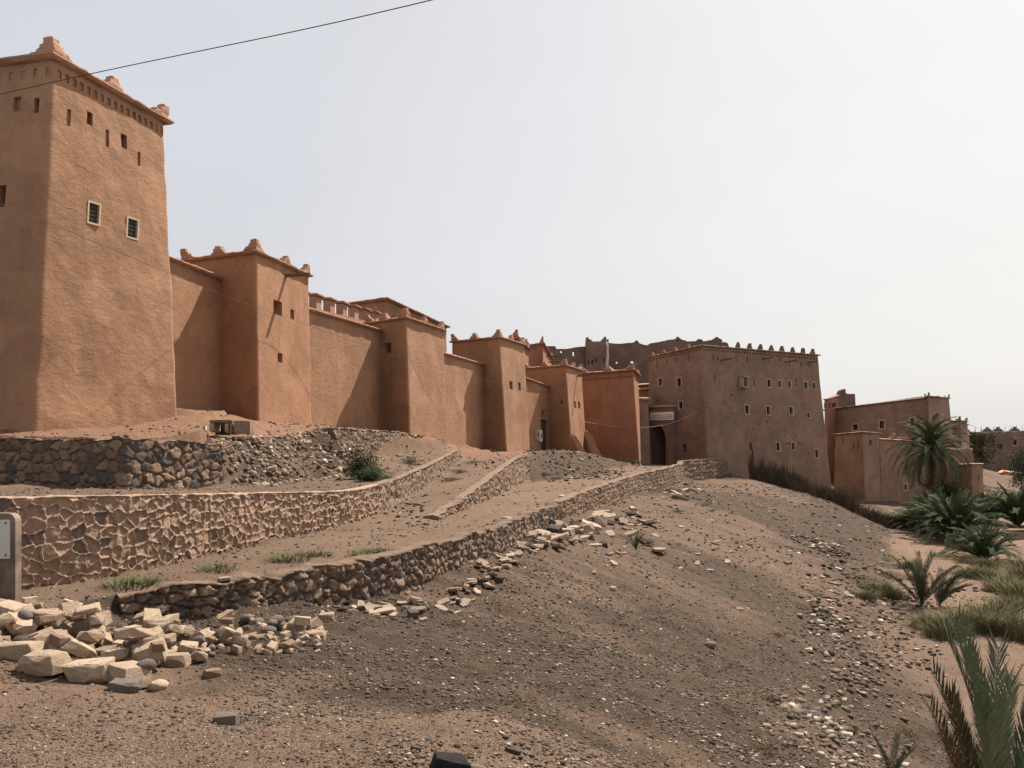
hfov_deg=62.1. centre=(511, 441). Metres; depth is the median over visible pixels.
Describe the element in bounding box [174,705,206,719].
dry tuft
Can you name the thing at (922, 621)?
scrub bush
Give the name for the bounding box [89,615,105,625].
stone block
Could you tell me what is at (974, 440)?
tree
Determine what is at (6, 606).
stone block
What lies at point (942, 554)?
scrub bush
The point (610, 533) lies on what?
flagstone
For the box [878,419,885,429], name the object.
window
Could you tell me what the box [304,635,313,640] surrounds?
stone block
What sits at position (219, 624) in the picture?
stone block
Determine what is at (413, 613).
flagstone
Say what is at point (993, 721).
young palm
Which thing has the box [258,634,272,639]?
stone block
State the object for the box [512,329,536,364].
back tower
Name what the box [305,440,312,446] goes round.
rock
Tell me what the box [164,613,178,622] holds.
stone block
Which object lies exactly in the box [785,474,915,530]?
brushwood
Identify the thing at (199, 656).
stone block
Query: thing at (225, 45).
power cable
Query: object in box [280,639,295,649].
stone block
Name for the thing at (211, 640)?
stone block
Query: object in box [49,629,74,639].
stone block
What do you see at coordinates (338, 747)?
dry tuft
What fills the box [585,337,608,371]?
ruined tower
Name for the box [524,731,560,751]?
dry tuft
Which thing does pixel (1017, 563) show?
scrub bush
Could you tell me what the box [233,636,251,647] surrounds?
stone block
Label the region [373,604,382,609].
flagstone
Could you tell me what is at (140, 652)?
stone block
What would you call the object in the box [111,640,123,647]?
stone block
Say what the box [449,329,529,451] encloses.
clay tower
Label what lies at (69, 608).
stone block
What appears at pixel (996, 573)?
scrub bush
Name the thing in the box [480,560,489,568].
flagstone
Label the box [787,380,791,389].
window
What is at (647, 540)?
flagstone
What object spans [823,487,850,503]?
dry bush
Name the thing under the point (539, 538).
flagstone
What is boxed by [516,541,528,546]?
flagstone
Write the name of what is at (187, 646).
stone block
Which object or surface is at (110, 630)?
stone block
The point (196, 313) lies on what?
curtain wall
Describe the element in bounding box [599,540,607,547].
flagstone
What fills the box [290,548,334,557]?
grass clump
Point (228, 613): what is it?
stone block
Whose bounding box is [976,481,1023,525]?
palm bush
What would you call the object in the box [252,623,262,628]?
cobble
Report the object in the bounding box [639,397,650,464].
gate pillar
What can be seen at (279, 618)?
cobble
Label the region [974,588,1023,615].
scrub bush
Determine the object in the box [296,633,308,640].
stone block
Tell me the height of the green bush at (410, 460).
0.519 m
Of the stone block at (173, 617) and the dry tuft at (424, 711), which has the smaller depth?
the dry tuft at (424, 711)
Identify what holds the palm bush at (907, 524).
on the ground
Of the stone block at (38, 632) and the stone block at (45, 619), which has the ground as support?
the stone block at (38, 632)
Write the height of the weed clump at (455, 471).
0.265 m
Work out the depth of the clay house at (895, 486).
96.19 m
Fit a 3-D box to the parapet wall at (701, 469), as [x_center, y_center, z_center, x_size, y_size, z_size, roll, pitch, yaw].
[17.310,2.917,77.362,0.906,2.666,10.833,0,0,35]
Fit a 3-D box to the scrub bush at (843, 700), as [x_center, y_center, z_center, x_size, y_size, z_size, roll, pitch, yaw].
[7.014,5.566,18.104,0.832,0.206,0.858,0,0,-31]
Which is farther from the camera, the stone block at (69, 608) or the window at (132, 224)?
the window at (132, 224)
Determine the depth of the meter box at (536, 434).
67.35 m
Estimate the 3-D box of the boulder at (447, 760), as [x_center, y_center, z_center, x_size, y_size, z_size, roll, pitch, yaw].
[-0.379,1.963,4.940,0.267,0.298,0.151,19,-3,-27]
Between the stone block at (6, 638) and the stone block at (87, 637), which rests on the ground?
the stone block at (6, 638)
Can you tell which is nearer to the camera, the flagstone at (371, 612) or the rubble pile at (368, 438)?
the flagstone at (371, 612)
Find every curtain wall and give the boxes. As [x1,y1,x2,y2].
[169,256,223,410]
[309,308,383,430]
[444,352,484,449]
[526,377,549,450]
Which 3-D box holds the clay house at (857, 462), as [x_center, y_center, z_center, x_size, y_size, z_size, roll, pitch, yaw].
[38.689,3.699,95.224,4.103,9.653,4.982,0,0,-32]
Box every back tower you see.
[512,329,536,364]
[525,336,561,366]
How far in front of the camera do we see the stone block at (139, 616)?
9.50 m
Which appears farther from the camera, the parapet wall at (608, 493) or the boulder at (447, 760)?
the parapet wall at (608, 493)
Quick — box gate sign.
[649,411,673,420]
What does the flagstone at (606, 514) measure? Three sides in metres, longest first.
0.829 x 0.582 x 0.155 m
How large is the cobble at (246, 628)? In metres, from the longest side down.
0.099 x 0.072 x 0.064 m
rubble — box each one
[195,425,382,484]
[302,427,1013,767]
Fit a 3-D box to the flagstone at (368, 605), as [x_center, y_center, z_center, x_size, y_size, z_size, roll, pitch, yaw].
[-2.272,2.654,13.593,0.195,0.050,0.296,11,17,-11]
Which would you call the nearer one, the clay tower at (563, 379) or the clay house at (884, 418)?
the clay tower at (563, 379)
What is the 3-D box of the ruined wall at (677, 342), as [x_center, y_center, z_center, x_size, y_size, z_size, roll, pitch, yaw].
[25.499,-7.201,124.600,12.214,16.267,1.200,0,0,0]
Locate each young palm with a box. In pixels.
[873,548,972,606]
[918,599,1023,767]
[927,565,974,604]
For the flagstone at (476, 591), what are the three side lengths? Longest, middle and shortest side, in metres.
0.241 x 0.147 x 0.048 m
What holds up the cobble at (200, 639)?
on the stone block at (203, 645)
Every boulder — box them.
[136,658,155,669]
[148,679,168,690]
[410,744,420,751]
[429,751,470,767]
[470,764,486,767]
[505,747,521,754]
[609,586,616,590]
[705,641,715,647]
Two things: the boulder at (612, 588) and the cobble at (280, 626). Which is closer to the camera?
the cobble at (280, 626)
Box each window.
[87,200,100,226]
[126,216,139,240]
[658,377,662,386]
[676,377,681,387]
[678,401,683,409]
[744,404,749,414]
[766,405,770,415]
[767,378,771,387]
[775,441,780,451]
[777,379,781,388]
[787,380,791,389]
[788,405,793,415]
[790,441,795,450]
[803,380,808,389]
[806,411,810,418]
[812,381,816,390]
[814,448,819,458]
[852,423,858,430]
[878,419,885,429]
[903,483,907,490]
[909,417,915,426]
[1013,439,1017,445]
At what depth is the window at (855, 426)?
106.11 m
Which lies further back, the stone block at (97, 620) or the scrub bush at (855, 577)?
the scrub bush at (855, 577)
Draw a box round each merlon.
[888,433,898,438]
[899,433,908,438]
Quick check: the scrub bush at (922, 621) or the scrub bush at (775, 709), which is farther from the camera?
the scrub bush at (922, 621)
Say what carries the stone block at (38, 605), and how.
on the stone block
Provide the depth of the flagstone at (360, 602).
13.60 m
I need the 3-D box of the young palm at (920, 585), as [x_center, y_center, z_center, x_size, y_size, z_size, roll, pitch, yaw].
[18.347,6.139,38.080,3.638,2.564,3.327,0,0,-13]
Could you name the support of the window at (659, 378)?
in the kasbah block at (766, 406)
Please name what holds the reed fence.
on the ground
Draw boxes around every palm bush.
[890,485,981,537]
[890,506,941,533]
[902,486,1019,546]
[933,520,1023,563]
[959,490,1009,525]
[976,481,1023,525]
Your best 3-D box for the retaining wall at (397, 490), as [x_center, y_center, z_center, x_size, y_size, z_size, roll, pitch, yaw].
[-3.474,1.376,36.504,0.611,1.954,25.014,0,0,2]
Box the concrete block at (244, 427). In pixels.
[234,421,254,433]
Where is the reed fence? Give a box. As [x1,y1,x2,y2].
[747,449,808,491]
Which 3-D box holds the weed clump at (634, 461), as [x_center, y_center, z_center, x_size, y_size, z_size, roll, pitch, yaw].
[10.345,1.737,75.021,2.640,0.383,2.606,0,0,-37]
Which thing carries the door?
in the curtain wall at (538, 405)
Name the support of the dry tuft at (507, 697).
on the ground
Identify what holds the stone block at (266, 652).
on the ground
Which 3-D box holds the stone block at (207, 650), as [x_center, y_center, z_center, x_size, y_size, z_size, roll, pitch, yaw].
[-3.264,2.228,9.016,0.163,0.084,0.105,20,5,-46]
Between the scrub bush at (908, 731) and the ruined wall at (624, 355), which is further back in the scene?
the ruined wall at (624, 355)
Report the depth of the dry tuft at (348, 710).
6.67 m
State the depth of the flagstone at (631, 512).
39.46 m
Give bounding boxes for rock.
[225,445,233,451]
[267,465,276,470]
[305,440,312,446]
[335,466,342,472]
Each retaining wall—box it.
[0,435,223,489]
[0,484,381,587]
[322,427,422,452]
[368,449,460,511]
[423,456,530,520]
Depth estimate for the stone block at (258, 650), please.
9.15 m
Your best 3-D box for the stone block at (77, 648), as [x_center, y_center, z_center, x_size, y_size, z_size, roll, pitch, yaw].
[-4.034,1.953,7.961,0.291,0.153,0.178,25,-9,6]
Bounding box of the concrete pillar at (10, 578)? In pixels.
[0,512,20,599]
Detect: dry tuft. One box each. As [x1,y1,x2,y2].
[134,697,179,712]
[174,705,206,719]
[194,674,238,693]
[276,715,315,736]
[279,696,330,714]
[314,736,356,759]
[327,698,364,716]
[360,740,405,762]
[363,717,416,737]
[404,699,442,718]
[412,715,452,730]
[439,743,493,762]
[458,737,495,756]
[485,688,523,703]
[507,693,532,707]
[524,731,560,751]
[535,706,558,719]
[632,710,657,725]
[650,741,670,759]
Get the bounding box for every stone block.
[0,600,26,614]
[0,613,14,626]
[0,641,44,661]
[2,636,10,640]
[4,612,37,635]
[4,629,16,640]
[16,649,71,676]
[21,596,37,605]
[21,603,34,610]
[27,626,52,637]
[29,629,56,645]
[30,609,64,626]
[34,602,43,608]
[34,614,56,625]
[46,643,65,651]
[47,610,69,627]
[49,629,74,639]
[49,633,70,646]
[53,622,74,637]
[57,598,82,608]
[61,601,81,621]
[61,639,96,657]
[61,656,114,682]
[71,610,112,633]
[71,614,85,620]
[75,602,101,621]
[75,631,102,644]
[88,629,105,644]
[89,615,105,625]
[90,624,105,640]
[94,639,103,645]
[95,644,116,655]
[101,647,131,661]
[103,632,112,644]
[106,626,115,636]
[107,660,151,687]
[107,678,141,692]
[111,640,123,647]
[113,627,153,641]
[122,625,141,627]
[125,653,160,665]
[132,612,143,620]
[132,637,167,660]
[134,620,142,624]
[137,634,158,644]
[142,608,161,628]
[143,614,172,633]
[149,626,164,637]
[151,640,165,651]
[157,652,190,666]
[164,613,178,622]
[164,633,175,643]
[165,624,183,636]
[176,635,189,641]
[177,640,197,652]
[181,630,192,637]
[185,625,195,631]
[190,627,211,640]
[191,650,207,661]
[198,639,207,648]
[202,668,221,678]
[204,647,210,653]
[207,637,215,644]
[212,711,239,725]
[216,609,234,622]
[216,622,233,627]
[217,626,234,637]
[219,635,248,645]
[219,646,230,653]
[221,617,233,623]
[231,644,250,654]
[233,627,244,637]
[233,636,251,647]
[245,632,257,639]
[253,643,261,650]
[254,648,261,653]
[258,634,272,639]
[262,649,272,654]
[266,640,277,653]
[280,630,290,637]
[280,637,288,641]
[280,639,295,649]
[284,648,293,652]
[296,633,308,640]
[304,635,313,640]
[305,639,320,645]
[315,643,322,648]
[318,611,334,619]
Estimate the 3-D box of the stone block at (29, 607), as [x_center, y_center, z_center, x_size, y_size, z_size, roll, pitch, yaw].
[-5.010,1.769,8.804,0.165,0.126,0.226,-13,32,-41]
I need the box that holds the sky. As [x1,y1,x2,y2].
[0,0,1023,434]
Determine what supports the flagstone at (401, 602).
on the ground
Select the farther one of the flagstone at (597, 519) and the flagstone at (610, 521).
the flagstone at (610, 521)
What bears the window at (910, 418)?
in the clay house at (884, 418)
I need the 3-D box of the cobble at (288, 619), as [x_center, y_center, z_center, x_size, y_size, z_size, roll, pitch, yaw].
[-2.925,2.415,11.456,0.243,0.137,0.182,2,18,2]
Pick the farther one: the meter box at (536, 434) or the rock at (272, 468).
the meter box at (536, 434)
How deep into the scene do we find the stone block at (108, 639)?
8.86 m
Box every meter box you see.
[535,429,538,439]
[538,430,541,441]
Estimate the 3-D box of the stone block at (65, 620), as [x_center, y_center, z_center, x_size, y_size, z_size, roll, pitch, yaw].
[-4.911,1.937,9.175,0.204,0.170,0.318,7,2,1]
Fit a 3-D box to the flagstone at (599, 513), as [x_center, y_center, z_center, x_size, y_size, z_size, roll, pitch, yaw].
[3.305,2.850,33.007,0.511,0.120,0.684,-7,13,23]
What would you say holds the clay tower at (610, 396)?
on the ground
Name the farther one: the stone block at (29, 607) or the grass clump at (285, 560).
the grass clump at (285, 560)
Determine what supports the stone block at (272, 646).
on the ground
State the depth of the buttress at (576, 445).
68.31 m
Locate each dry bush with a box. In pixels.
[815,484,835,498]
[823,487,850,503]
[832,483,851,495]
[837,495,863,511]
[857,506,886,522]
[880,510,902,527]
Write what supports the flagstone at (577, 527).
on the ground
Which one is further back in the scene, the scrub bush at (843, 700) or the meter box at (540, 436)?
the meter box at (540, 436)
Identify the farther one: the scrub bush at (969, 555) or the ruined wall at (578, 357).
the ruined wall at (578, 357)
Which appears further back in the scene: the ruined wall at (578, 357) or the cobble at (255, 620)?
the ruined wall at (578, 357)
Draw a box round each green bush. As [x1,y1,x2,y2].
[342,442,384,479]
[354,465,393,481]
[394,457,430,465]
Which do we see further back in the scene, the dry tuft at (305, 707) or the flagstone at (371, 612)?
the flagstone at (371, 612)
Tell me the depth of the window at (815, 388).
91.59 m
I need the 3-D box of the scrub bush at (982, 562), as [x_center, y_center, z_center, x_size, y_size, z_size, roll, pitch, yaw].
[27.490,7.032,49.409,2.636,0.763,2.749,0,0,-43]
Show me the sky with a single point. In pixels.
(841, 180)
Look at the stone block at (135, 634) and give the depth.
7.94 m
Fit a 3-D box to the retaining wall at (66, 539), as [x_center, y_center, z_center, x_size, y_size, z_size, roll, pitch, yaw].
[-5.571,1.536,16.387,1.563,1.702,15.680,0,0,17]
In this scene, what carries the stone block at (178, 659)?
on the ground
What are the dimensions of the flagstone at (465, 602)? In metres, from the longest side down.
0.296 x 0.190 x 0.054 m
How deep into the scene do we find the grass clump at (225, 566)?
13.18 m
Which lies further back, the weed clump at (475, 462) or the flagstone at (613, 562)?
the weed clump at (475, 462)
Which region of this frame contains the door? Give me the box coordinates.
[541,420,545,449]
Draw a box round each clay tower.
[0,36,176,430]
[180,238,313,423]
[363,308,447,445]
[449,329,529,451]
[525,359,590,450]
[582,363,641,464]
[924,392,952,493]
[951,416,969,447]
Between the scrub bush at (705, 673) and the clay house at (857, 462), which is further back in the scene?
the clay house at (857, 462)
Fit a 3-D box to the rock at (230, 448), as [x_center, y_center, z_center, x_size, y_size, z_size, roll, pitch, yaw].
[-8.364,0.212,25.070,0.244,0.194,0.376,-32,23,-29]
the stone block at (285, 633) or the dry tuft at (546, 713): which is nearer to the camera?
the dry tuft at (546, 713)
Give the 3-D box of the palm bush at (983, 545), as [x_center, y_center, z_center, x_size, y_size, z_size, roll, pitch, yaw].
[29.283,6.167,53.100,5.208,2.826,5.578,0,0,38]
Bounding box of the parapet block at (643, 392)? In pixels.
[639,388,650,412]
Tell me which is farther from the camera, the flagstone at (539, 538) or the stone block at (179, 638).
the flagstone at (539, 538)
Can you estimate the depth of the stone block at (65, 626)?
8.94 m
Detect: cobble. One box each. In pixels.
[12,635,28,640]
[18,610,33,619]
[114,623,127,627]
[122,640,135,647]
[192,635,205,644]
[208,644,215,650]
[208,652,215,656]
[240,614,253,623]
[242,625,249,630]
[246,626,263,634]
[249,618,263,625]
[252,618,263,624]
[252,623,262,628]
[261,626,276,633]
[267,615,283,626]
[267,619,276,626]
[276,622,286,630]
[276,628,295,636]
[286,615,298,622]
[286,620,306,630]
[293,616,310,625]
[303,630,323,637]
[307,617,323,630]
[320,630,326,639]
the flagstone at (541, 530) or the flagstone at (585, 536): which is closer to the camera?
the flagstone at (541, 530)
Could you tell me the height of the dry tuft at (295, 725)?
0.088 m
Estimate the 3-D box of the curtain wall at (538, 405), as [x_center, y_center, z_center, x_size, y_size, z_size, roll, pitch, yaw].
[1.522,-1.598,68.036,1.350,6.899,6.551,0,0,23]
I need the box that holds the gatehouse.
[648,405,675,464]
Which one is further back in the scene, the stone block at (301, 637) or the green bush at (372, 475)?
the green bush at (372, 475)
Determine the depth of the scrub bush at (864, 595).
36.95 m
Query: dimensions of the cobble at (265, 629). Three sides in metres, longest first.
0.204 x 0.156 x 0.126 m
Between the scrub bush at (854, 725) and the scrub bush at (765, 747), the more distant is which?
the scrub bush at (854, 725)
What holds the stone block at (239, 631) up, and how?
on the stone block at (228, 641)
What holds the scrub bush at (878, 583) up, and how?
on the ground
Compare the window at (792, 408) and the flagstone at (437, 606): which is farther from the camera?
the window at (792, 408)
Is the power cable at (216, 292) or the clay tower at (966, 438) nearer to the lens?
the power cable at (216, 292)
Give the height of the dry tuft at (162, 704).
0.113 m
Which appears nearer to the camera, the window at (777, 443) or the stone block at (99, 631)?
the stone block at (99, 631)
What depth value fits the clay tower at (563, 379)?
69.93 m
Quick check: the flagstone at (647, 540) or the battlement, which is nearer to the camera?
the flagstone at (647, 540)
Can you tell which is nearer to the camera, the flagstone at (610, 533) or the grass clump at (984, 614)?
the flagstone at (610, 533)
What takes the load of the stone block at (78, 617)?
on the stone block at (78, 626)
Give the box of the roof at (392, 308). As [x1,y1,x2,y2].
[348,297,449,352]
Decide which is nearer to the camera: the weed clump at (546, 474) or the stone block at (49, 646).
the stone block at (49, 646)
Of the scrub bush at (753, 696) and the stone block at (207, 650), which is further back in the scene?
the scrub bush at (753, 696)
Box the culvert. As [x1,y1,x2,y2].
[209,420,237,434]
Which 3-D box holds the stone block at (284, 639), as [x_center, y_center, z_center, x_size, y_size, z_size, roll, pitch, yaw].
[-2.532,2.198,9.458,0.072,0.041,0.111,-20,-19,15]
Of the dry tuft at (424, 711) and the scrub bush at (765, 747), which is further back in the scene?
the scrub bush at (765, 747)
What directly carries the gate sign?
attached to the gatehouse
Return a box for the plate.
[0,520,9,558]
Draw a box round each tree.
[884,412,980,498]
[915,479,967,503]
[968,426,999,469]
[1001,448,1023,492]
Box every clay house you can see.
[823,395,838,481]
[823,396,938,447]
[832,431,880,501]
[878,438,925,502]
[924,448,972,494]
[959,463,983,500]
[972,425,1023,471]
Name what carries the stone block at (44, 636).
on the stone block at (49, 646)
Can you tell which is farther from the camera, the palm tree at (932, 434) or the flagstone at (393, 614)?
the palm tree at (932, 434)
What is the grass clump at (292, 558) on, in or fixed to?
on the ground
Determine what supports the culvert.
on the ground
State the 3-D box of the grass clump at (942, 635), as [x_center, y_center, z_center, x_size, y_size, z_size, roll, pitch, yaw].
[16.209,7.025,32.046,2.636,0.763,2.749,0,0,-3]
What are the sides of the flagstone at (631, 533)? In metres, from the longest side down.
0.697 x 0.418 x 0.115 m
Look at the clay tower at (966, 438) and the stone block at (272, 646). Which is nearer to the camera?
the stone block at (272, 646)
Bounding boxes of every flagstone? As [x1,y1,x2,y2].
[218,576,230,581]
[357,600,364,605]
[357,605,365,611]
[364,602,375,610]
[368,610,379,614]
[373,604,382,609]
[376,601,393,605]
[376,607,395,613]
[382,604,395,611]
[388,612,397,617]
[397,601,407,604]
[407,609,418,619]
[409,596,421,603]
[410,606,426,611]
[433,604,445,608]
[437,597,449,604]
[446,587,461,591]
[453,584,467,587]
[459,598,471,607]
[465,580,476,584]
[473,588,480,594]
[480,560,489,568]
[482,582,495,587]
[488,571,497,575]
[494,577,503,581]
[499,557,509,562]
[502,564,511,567]
[505,553,515,556]
[514,550,522,555]
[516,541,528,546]
[518,538,534,544]
[518,546,529,549]
[527,530,538,537]
[534,540,550,544]
[535,536,546,540]
[536,529,550,532]
[536,544,543,548]
[547,524,561,533]
[549,518,555,524]
[552,543,563,548]
[555,520,564,524]
[555,532,568,539]
[562,528,574,536]
[564,525,579,529]
[567,524,583,528]
[576,530,597,534]
[581,535,589,538]
[582,523,594,530]
[588,521,602,530]
[589,543,601,546]
[591,511,603,516]
[594,516,606,524]
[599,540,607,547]
[603,512,615,517]
[605,530,614,536]
[607,518,614,523]
[610,514,622,519]
[610,560,617,565]
[616,517,627,524]
[624,530,638,535]
[625,511,638,514]
[637,538,653,542]
[644,520,659,523]
[652,547,666,551]
[671,494,686,500]
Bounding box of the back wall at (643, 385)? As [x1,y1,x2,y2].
[638,383,648,405]
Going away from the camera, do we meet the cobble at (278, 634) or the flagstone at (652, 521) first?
the cobble at (278, 634)
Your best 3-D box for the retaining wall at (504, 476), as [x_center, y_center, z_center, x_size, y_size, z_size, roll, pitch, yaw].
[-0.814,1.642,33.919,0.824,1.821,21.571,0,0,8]
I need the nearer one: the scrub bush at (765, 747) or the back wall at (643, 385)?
the scrub bush at (765, 747)
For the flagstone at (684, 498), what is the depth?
51.19 m
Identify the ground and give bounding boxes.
[0,408,1023,767]
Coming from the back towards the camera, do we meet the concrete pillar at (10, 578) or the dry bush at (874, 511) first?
the dry bush at (874, 511)
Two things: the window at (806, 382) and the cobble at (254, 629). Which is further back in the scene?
the window at (806, 382)
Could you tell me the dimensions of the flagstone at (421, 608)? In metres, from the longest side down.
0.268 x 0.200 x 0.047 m
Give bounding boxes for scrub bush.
[693,665,721,675]
[718,700,737,710]
[725,687,773,704]
[744,730,802,761]
[763,692,788,705]
[765,701,806,721]
[772,631,788,637]
[796,604,817,609]
[808,590,825,595]
[832,695,865,708]
[838,717,867,732]
[841,585,879,601]
[852,574,865,579]
[854,577,898,588]
[857,579,904,598]
[879,569,910,579]
[882,586,913,600]
[892,558,922,569]
[895,725,932,742]
[897,608,952,631]
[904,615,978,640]
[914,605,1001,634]
[926,549,969,558]
[936,555,980,562]
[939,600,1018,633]
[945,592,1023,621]
[951,561,997,579]
[953,552,981,558]
[963,565,1009,579]
[965,554,1004,570]
[967,562,1012,570]
[970,572,1023,592]
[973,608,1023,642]
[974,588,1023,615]
[978,625,1019,635]
[980,575,1023,601]
[988,572,1023,582]
[994,559,1023,580]
[997,554,1023,569]
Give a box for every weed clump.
[435,477,460,481]
[446,469,466,473]
[457,460,483,463]
[540,472,559,476]
[616,460,644,462]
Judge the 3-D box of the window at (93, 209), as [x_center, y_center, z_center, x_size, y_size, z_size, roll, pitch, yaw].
[-12.577,-6.823,25.480,0.200,0.692,0.517,0,0,22]
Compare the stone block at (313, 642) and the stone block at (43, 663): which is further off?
the stone block at (313, 642)
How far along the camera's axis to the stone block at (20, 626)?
8.52 m
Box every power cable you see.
[0,203,554,397]
[1,0,431,93]
[547,411,697,427]
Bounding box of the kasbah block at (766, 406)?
[645,342,830,488]
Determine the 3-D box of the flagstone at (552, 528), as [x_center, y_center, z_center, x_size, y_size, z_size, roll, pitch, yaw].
[1.293,2.692,25.953,0.445,0.276,0.290,11,20,20]
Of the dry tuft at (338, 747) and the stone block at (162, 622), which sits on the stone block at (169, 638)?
the stone block at (162, 622)
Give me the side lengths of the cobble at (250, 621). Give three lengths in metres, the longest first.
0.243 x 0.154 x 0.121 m
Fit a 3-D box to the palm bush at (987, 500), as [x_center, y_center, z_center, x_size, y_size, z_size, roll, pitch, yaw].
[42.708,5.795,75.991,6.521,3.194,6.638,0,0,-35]
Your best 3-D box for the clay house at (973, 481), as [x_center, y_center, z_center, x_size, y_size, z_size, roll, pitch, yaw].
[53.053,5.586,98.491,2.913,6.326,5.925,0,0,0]
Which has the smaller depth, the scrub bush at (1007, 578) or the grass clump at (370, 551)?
the grass clump at (370, 551)
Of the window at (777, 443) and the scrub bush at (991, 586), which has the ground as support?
the scrub bush at (991, 586)
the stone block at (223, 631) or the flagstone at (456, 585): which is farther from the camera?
the flagstone at (456, 585)
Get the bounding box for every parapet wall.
[116,501,561,621]
[549,464,683,520]
[677,458,728,480]
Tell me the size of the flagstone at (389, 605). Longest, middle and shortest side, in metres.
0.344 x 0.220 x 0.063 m
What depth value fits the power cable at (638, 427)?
77.08 m
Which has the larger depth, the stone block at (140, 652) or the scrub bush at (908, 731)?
the scrub bush at (908, 731)
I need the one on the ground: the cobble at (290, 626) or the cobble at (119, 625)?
the cobble at (119, 625)
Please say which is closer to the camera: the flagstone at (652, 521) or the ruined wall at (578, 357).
the flagstone at (652, 521)
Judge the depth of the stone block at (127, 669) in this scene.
7.43 m
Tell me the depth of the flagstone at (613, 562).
24.45 m
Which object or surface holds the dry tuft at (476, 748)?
on the ground
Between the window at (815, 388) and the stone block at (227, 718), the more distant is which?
the window at (815, 388)
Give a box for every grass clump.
[87,573,167,590]
[124,573,177,585]
[191,560,244,573]
[257,548,316,562]
[264,558,301,562]
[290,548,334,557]
[347,548,383,555]
[355,546,392,552]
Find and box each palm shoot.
[620,529,644,549]
[871,729,914,767]
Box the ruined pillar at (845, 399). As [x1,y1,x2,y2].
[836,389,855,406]
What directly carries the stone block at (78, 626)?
on the cobble
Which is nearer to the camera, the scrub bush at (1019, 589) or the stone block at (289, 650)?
the stone block at (289, 650)
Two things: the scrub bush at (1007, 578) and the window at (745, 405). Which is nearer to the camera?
the scrub bush at (1007, 578)
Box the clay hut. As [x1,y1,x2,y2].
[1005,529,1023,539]
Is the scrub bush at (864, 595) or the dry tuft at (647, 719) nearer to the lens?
the dry tuft at (647, 719)
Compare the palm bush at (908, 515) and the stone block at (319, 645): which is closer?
the stone block at (319, 645)
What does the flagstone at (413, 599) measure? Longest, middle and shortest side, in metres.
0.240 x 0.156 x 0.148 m
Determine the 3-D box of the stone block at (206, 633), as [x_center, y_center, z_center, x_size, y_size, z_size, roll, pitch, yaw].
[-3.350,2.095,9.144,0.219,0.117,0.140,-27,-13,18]
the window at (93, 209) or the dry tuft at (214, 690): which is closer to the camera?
the dry tuft at (214, 690)
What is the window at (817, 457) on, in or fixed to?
in the kasbah block at (766, 406)
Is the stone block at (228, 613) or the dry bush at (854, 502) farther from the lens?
the dry bush at (854, 502)
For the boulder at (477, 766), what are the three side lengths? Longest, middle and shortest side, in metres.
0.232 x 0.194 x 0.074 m
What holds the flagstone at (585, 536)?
on the ground
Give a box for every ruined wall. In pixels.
[547,346,585,368]
[608,340,658,387]
[647,336,728,353]
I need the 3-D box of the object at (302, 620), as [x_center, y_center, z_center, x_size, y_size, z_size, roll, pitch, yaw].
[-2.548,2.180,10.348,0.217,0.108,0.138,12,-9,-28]
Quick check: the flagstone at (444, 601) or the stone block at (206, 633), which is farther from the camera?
the flagstone at (444, 601)
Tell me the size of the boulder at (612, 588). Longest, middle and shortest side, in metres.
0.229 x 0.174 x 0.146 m
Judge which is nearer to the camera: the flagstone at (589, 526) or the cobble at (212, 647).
the cobble at (212, 647)
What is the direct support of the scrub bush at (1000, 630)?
on the ground
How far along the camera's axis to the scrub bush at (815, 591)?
33.53 m
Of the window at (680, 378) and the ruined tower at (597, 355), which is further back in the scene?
the ruined tower at (597, 355)
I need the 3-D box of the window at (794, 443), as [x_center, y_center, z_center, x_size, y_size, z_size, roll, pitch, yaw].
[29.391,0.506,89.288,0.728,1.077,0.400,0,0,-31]
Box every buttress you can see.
[571,434,584,451]
[584,430,601,455]
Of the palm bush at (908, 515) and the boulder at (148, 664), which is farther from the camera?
the palm bush at (908, 515)
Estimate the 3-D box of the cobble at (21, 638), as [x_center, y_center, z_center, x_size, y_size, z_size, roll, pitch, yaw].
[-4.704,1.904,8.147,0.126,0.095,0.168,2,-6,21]
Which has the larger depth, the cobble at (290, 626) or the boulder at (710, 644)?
the boulder at (710, 644)
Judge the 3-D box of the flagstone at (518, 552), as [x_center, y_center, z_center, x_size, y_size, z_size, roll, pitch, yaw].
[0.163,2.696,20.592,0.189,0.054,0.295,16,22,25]
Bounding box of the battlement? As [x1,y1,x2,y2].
[309,292,381,322]
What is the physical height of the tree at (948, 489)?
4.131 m
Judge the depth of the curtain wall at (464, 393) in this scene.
56.86 m
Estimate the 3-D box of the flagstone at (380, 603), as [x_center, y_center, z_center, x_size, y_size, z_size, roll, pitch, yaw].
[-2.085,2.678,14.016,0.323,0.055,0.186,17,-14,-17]
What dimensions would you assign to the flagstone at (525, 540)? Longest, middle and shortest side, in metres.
0.505 x 0.378 x 0.088 m
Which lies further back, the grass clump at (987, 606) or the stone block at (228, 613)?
the grass clump at (987, 606)
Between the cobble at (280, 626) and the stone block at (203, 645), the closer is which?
the stone block at (203, 645)

